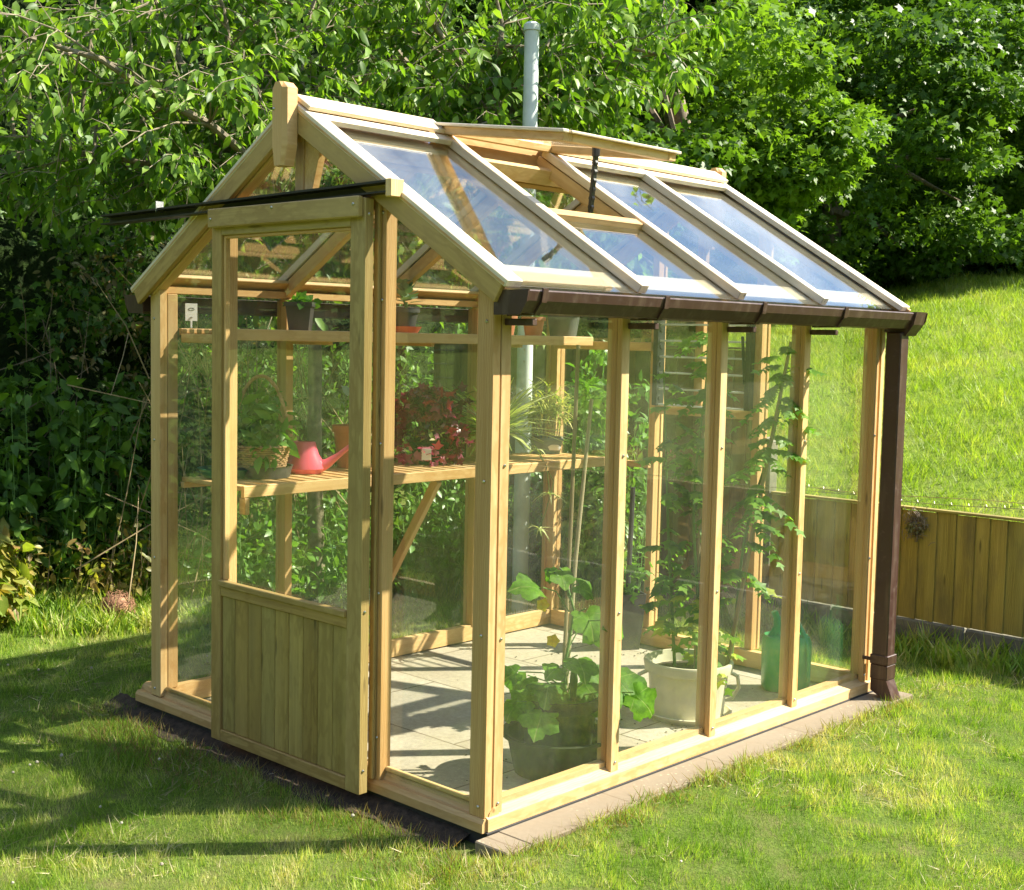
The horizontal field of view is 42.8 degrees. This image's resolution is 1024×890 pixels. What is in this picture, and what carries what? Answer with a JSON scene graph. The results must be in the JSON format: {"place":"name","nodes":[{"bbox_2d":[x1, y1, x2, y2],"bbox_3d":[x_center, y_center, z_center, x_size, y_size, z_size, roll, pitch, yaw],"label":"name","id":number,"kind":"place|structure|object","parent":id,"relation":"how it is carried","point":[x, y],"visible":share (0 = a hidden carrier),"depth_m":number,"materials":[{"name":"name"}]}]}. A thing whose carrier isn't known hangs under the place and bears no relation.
{"place":"outdoors","nodes":[
{"label":"outdoors","id":0,"kind":"place"},
{"bbox_2d":[4,495,666,638],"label":"long grass","id":1,"kind":"structure","parent":0,"point":[58,618],"depth_m":7.39,"materials":[{"name":"green plant"}]},
{"bbox_2d":[0,488,1023,889],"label":"lawn","id":2,"kind":"structure","parent":0,"point":[228,854],"depth_m":4.53,"materials":[{"name":"green plant"}]},
{"bbox_2d":[0,518,42,628],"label":"peony shrub","id":3,"kind":"object","parent":2,"relation":"on","point":[10,564],"visible":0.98,"depth_m":7.08,"materials":[{"name":"yellow plant"}]},
{"bbox_2d":[0,371,150,599],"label":"balsam clump","id":4,"kind":"object","parent":2,"relation":"on","point":[67,525],"visible":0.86,"depth_m":7.51,"materials":[{"name":"green plant"}]},
{"bbox_2d":[0,497,178,622],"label":"weed patch","id":5,"kind":"object","parent":2,"relation":"on","point":[99,568],"visible":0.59,"depth_m":7.54,"materials":[{"name":"green plant"}]},
{"bbox_2d":[0,0,181,202],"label":"hazel hedge","id":6,"kind":"object","parent":2,"relation":"on","point":[19,6],"visible":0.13,"depth_m":8.89,"materials":[{"name":"green plant"}]},
{"bbox_2d":[0,129,208,546],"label":"ivy hedge","id":7,"kind":"object","parent":2,"relation":"on","point":[30,314],"visible":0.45,"depth_m":8.22,"materials":[{"name":"green plant"}]},
{"bbox_2d":[98,589,136,617],"bbox_3d":[-2.240,0.929,7.432,0.221,0.219,0.219,6,6,43],"label":"root ball","id":8,"kind":"object","parent":2,"relation":"on","point":[122,603],"visible":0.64,"depth_m":7.37,"materials":[{"name":"brown soil"}]},
{"bbox_2d":[8,222,402,602],"bbox_3d":[-1.896,-0.168,8.419,1.617,2.994,2.467,6,6,43],"label":"bramble thicket","id":9,"kind":"object","parent":2,"relation":"on","point":[182,415],"visible":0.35,"depth_m":8.10,"materials":[{"name":"green plant"}]},
{"bbox_2d":[0,0,464,600],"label":"cherry tree","id":10,"kind":"object","parent":2,"relation":"on","point":[240,98],"visible":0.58,"depth_m":7.18,"materials":[{"name":"green plant"}]},
{"bbox_2d":[89,693,469,851],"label":"bare soil","id":11,"kind":"structure","parent":2,"relation":"on","point":[413,819],"depth_m":4.88,"materials":[{"name":"brown soil"}]},
{"bbox_2d":[110,137,474,536],"bbox_3d":[-1.586,-0.792,10.207,2.351,2.810,4.104,6,6,43],"label":"mixed hedge","id":12,"kind":"object","parent":2,"relation":"on","point":[414,365],"visible":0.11,"depth_m":9.74,"materials":[{"name":"green plant"}]},
{"bbox_2d":[178,484,464,608],"bbox_3d":[-1.263,0.591,8.342,1.360,0.861,1.977,6,6,43],"label":"nettle patch","id":13,"kind":"object","parent":2,"relation":"on","point":[260,573],"visible":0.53,"depth_m":8.09,"materials":[{"name":"green plant"}]},
{"bbox_2d":[7,655,681,883],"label":"clover flowers","id":14,"kind":"object","parent":2,"relation":"on","point":[100,806],"visible":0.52,"depth_m":4.84,"materials":[{"name":"white plant"}]},
{"bbox_2d":[393,453,564,607],"bbox_3d":[-0.226,0.519,8.606,1.241,0.926,0.916,6,6,43],"label":"nettle patch","id":15,"kind":"object","parent":2,"relation":"on","point":[457,518],"visible":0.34,"depth_m":8.44,"materials":[{"name":"green plant"}]},
{"bbox_2d":[20,692,940,889],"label":"dry grass edge","id":16,"kind":"object","parent":2,"relation":"on","point":[702,773],"visible":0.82,"depth_m":4.73,"materials":[{"name":"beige dry grass"}]},
{"bbox_2d":[243,0,755,348],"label":"cherry tree","id":17,"kind":"object","parent":2,"relation":"on","point":[574,89],"visible":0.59,"depth_m":8.08,"materials":[{"name":"green plant"}]},
{"bbox_2d":[0,587,1023,889],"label":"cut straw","id":18,"kind":"object","parent":2,"relation":"on","point":[464,845],"visible":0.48,"depth_m":4.79,"materials":[{"name":"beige plant"}]},
{"bbox_2d":[100,81,927,843],"bbox_3d":[0.045,-0.057,5.873,2.488,2.655,2.801,6,6,43],"label":"greenhouse","id":19,"kind":"object","parent":2,"relation":"on","point":[286,683],"visible":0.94,"depth_m":5.14,"materials":[{"name":"brown wood"}]},
{"bbox_2d":[185,303,196,327],"bbox_3d":[-1.385,-0.558,5.646,0.052,0.105,0.012,-1,5,-27],"label":"plant card","id":20,"kind":"object","parent":19,"relation":"on","point":[190,312],"visible":1,"depth_m":5.65,"materials":[{"name":"white plastic"}]},
{"bbox_2d":[197,465,246,478],"bbox_3d":[-1.232,0.119,5.669,0.260,0.040,0.260,6,6,43],"label":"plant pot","id":21,"kind":"object","parent":19,"relation":"on","point":[206,471],"visible":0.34,"depth_m":5.59,"materials":[{"name":"green plastic"}]},
{"bbox_2d":[237,463,292,478],"bbox_3d":[-1.099,0.112,5.721,0.282,0.050,0.282,6,6,43],"label":"plant tray","id":22,"kind":"object","parent":19,"relation":"on","point":[277,473],"visible":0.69,"depth_m":5.61,"materials":[{"name":"plastic"}]},
{"bbox_2d":[237,374,301,473],"bbox_3d":[-1.095,-0.085,5.704,0.342,0.447,0.330,4,6,33],"label":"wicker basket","id":23,"kind":"object","parent":22,"relation":"on","point":[258,448],"visible":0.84,"depth_m":5.65,"materials":[{"name":"green plant"}]},
{"bbox_2d":[208,195,373,794],"bbox_3d":[-0.849,0.163,4.852,0.924,2.094,0.071,6,6,43],"label":"sliding door","id":24,"kind":"structure","parent":19,"relation":"in","point":[289,674],"depth_m":4.82,"materials":[{"name":"brown wood"}]},
{"bbox_2d":[282,291,322,329],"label":"potted seedlings","id":25,"kind":"object","parent":19,"relation":"on","point":[299,313],"visible":0.97,"depth_m":5.78,"materials":[{"name":"plastic"}]},
{"bbox_2d":[287,440,348,473],"bbox_3d":[-0.891,0.056,5.891,0.339,0.150,0.150,1,5,0],"label":"pink watering can","id":26,"kind":"object","parent":19,"relation":"on","point":[310,461],"visible":0.77,"depth_m":5.85,"materials":[{"name":"plastic"}]},
{"bbox_2d":[332,385,348,468],"bbox_3d":[-0.761,-0.088,6.175,0.176,0.389,0.176,1,5,0],"label":"potted cactus plant","id":27,"kind":"object","parent":19,"relation":"on","point":[341,434],"visible":0.4,"depth_m":6.12,"materials":[{"name":"green plant"}]},
{"bbox_2d":[396,326,420,332],"bbox_3d":[-0.512,-0.556,6.303,0.156,0.030,0.156,6,6,43],"label":"plant saucer","id":28,"kind":"object","parent":19,"relation":"on","point":[405,329],"visible":0.82,"depth_m":6.24,"materials":[{"name":"orange ceramic"}]},
{"bbox_2d":[396,278,420,326],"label":"potted succulent","id":29,"kind":"object","parent":28,"relation":"on","point":[406,316],"visible":0.82,"depth_m":6.26,"materials":[{"name":"grey ceramic"}]},
{"bbox_2d":[394,381,475,466],"bbox_3d":[-0.383,-0.088,6.451,0.434,0.463,0.412,-3,6,-43],"label":"potted red plant","id":30,"kind":"object","parent":19,"relation":"on","point":[430,413],"visible":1,"depth_m":6.39,"materials":[{"name":"red leaf"}]},
{"bbox_2d":[445,377,582,541],"bbox_3d":[-0.087,0.058,6.838,0.867,0.867,0.903,-3,6,-39],"label":"spider plant","id":31,"kind":"object","parent":19,"relation":"on","point":[514,417],"visible":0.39,"depth_m":6.75,"materials":[{"name":"green plant"}]},
{"bbox_2d":[511,316,517,334],"bbox_3d":[-0.035,-0.648,6.845,0.128,0.146,0.128,1,5,0],"label":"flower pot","id":32,"kind":"object","parent":19,"relation":"on","point":[513,326],"visible":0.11,"depth_m":6.82,"materials":[{"name":"ceramic"}]},
{"bbox_2d":[521,315,547,335],"bbox_3d":[0.119,-0.655,6.957,0.142,0.147,0.133,1,5,0],"label":"flower pot","id":33,"kind":"object","parent":19,"relation":"on","point":[537,330],"visible":0.58,"depth_m":6.92,"materials":[{"name":"ceramic"}]},
{"bbox_2d":[517,376,582,453],"bbox_3d":[0.190,-0.172,7.198,0.419,0.430,0.464,3,5,23],"label":"potted palm","id":34,"kind":"object","parent":19,"relation":"on","point":[553,445],"visible":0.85,"depth_m":7.15,"materials":[{"name":"green plant"}]},
{"bbox_2d":[547,315,579,336],"bbox_3d":[0.280,-0.659,7.118,0.196,0.135,0.196,1,5,0],"label":"flower pot","id":35,"kind":"object","parent":19,"relation":"on","point":[563,325],"visible":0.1,"depth_m":7.05,"materials":[{"name":"green plastic"}]},
{"bbox_2d":[652,320,755,410],"bbox_3d":[0.973,-0.444,6.688,0.603,0.510,0.090,6,6,43],"label":"louvre window","id":36,"kind":"structure","parent":19,"relation":"in","point":[748,355],"depth_m":6.72,"materials":[{"name":"clear glass"}]},
{"bbox_2d":[588,467,850,494],"bbox_3d":[0.905,0.172,6.742,1.880,0.013,0.002,6,6,43],"label":"training wire","id":37,"kind":"object","parent":19,"relation":"attached to","point":[732,483],"visible":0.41,"depth_m":6.51,"materials":[{"name":"metal"}]},
{"bbox_2d":[511,21,540,613],"bbox_3d":[0.082,-0.732,7.879,0.100,3.554,0.103,6,6,43],"label":"metal pole","id":38,"kind":"object","parent":2,"relation":"on","point":[520,562],"visible":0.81,"depth_m":7.87,"materials":[{"name":"metal"}]},
{"bbox_2d":[202,623,912,857],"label":"paving slabs","id":39,"kind":"structure","parent":2,"relation":"on","point":[430,727],"depth_m":5.55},
{"bbox_2d":[503,719,600,780],"bbox_3d":[0.173,1.157,4.965,0.436,0.155,0.436,1,5,0],"label":"garden tub","id":40,"kind":"object","parent":39,"relation":"on","point":[531,762],"visible":0.54,"depth_m":4.80,"materials":[{"name":"black plastic"}]},
{"bbox_2d":[504,345,656,746],"bbox_3d":[0.258,0.430,4.863,0.586,1.600,0.401,1,5,0],"label":"cucumber plant","id":41,"kind":"object","parent":40,"relation":"in","point":[562,713],"visible":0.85,"depth_m":4.84,"materials":[{"name":"green plant"}]},
{"bbox_2d":[465,640,752,780],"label":"soil crumbs","id":42,"kind":"object","parent":39,"relation":"on","point":[620,719],"visible":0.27,"depth_m":5.91,"materials":[{"name":"brown soil"}]},
{"bbox_2d":[621,487,667,649],"bbox_3d":[0.692,0.653,6.935,0.355,0.860,0.213,1,5,0],"label":"tall plant pot","id":43,"kind":"object","parent":39,"relation":"on","point":[633,612],"visible":0.77,"depth_m":6.90,"materials":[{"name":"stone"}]},
{"bbox_2d":[652,705,731,725],"bbox_3d":[0.767,1.169,5.734,0.390,0.030,0.390,6,6,43],"label":"plant saucer","id":44,"kind":"object","parent":39,"relation":"on","point":[727,710],"visible":0.17,"depth_m":5.58,"materials":[{"name":"beige ceramic"}]},
{"bbox_2d":[632,331,827,720],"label":"tomato plants","id":45,"kind":"object","parent":39,"relation":"on","point":[673,676],"visible":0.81,"depth_m":5.64,"materials":[{"name":"green plant"}]},
{"bbox_2d":[761,610,811,691],"bbox_3d":[1.299,0.967,6.180,0.226,0.381,0.189,1,5,0],"label":"green watering can","id":46,"kind":"object","parent":39,"relation":"on","point":[770,654],"visible":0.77,"depth_m":6.12,"materials":[{"name":"plastic"}]},
{"bbox_2d":[432,343,751,607],"bbox_3d":[0.502,0.148,9.088,2.960,1.701,0.152,6,6,43],"label":"panel fence","id":47,"kind":"object","parent":2,"relation":"on","point":[450,364],"visible":0.12,"depth_m":8.48,"materials":[{"name":"wood"}]},
{"bbox_2d":[528,331,664,611],"bbox_3d":[0.467,0.182,7.887,0.994,1.734,0.707,6,6,43],"label":"climbing shrub","id":48,"kind":"object","parent":2,"relation":"on","point":[590,550],"visible":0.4,"depth_m":7.78,"materials":[{"name":"green plant"}]},
{"bbox_2d":[760,437,777,610],"bbox_3d":[1.555,0.527,8.038,0.090,1.160,0.090,6,6,43],"label":"concrete fence post","id":49,"kind":"object","parent":2,"relation":"on","point":[771,480],"visible":0.06,"depth_m":7.99,"materials":[{"name":"grey concrete"}]},
{"bbox_2d":[691,588,1023,677],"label":"tall grass","id":50,"kind":"structure","parent":2,"relation":"on","point":[954,652],"depth_m":7.11,"materials":[{"name":"green plant"}]},
{"bbox_2d":[767,491,1023,657],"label":"garden fence","id":51,"kind":"object","parent":2,"relation":"on","point":[965,573],"visible":0.64,"depth_m":7.27,"materials":[{"name":"brown wood"}]},
{"bbox_2d":[806,485,1023,509],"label":"barbed wire","id":52,"kind":"object","parent":51,"relation":"attached to","point":[952,505],"visible":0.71,"depth_m":7.31,"materials":[{"name":"grey metal"}]},
{"bbox_2d":[902,503,934,545],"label":"twig clump","id":53,"kind":"object","parent":51,"relation":"on","point":[913,526],"visible":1,"depth_m":7.29,"materials":[{"name":"brown plant"}]},
{"bbox_2d":[539,265,1023,605],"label":"hillside field","id":54,"kind":"structure","parent":0,"point":[906,445],"depth_m":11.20,"materials":[{"name":"green plant"}]},
{"bbox_2d":[17,0,554,257],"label":"hawthorn trees","id":55,"kind":"object","parent":54,"relation":"on","point":[447,18],"visible":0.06,"depth_m":10.66,"materials":[{"name":"green plant"}]},
{"bbox_2d":[452,0,758,345],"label":"ash tree","id":56,"kind":"object","parent":54,"relation":"on","point":[566,263],"visible":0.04,"depth_m":14.14,"materials":[{"name":"green plant"}]},
{"bbox_2d":[499,0,897,333],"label":"sycamore tree","id":57,"kind":"object","parent":54,"relation":"on","point":[805,153],"visible":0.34,"depth_m":15.30,"materials":[{"name":"green plant"}]},
{"bbox_2d":[490,0,1023,283],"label":"woodland","id":58,"kind":"object","parent":54,"relation":"on","point":[695,4],"depth_m":21.78,"materials":[{"name":"green plant"}]},
{"bbox_2d":[680,0,1023,290],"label":"sycamore tree","id":59,"kind":"object","parent":54,"relation":"on","point":[978,104],"visible":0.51,"depth_m":18.59,"materials":[{"name":"green plant"}]},
{"bbox_2d":[828,0,1023,226],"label":"sycamore tree","id":60,"kind":"object","parent":54,"relation":"on","point":[1011,192],"visible":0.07,"depth_m":23.18,"materials":[{"name":"green plant"}]},
{"bbox_2d":[842,205,1019,287],"bbox_3d":[6.834,-3.246,21.709,3.349,1.520,2.462,6,6,43],"label":"hawthorn bush","id":61,"kind":"object","parent":54,"relation":"on","point":[978,267],"visible":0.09,"depth_m":20.97,"materials":[{"name":"green plant"}]},
{"bbox_2d":[981,216,1023,276],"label":"hawthorn bush","id":62,"kind":"object","parent":54,"relation":"on","point":[1011,227],"visible":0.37,"depth_m":20.64,"materials":[{"name":"green plant"}]}
]}

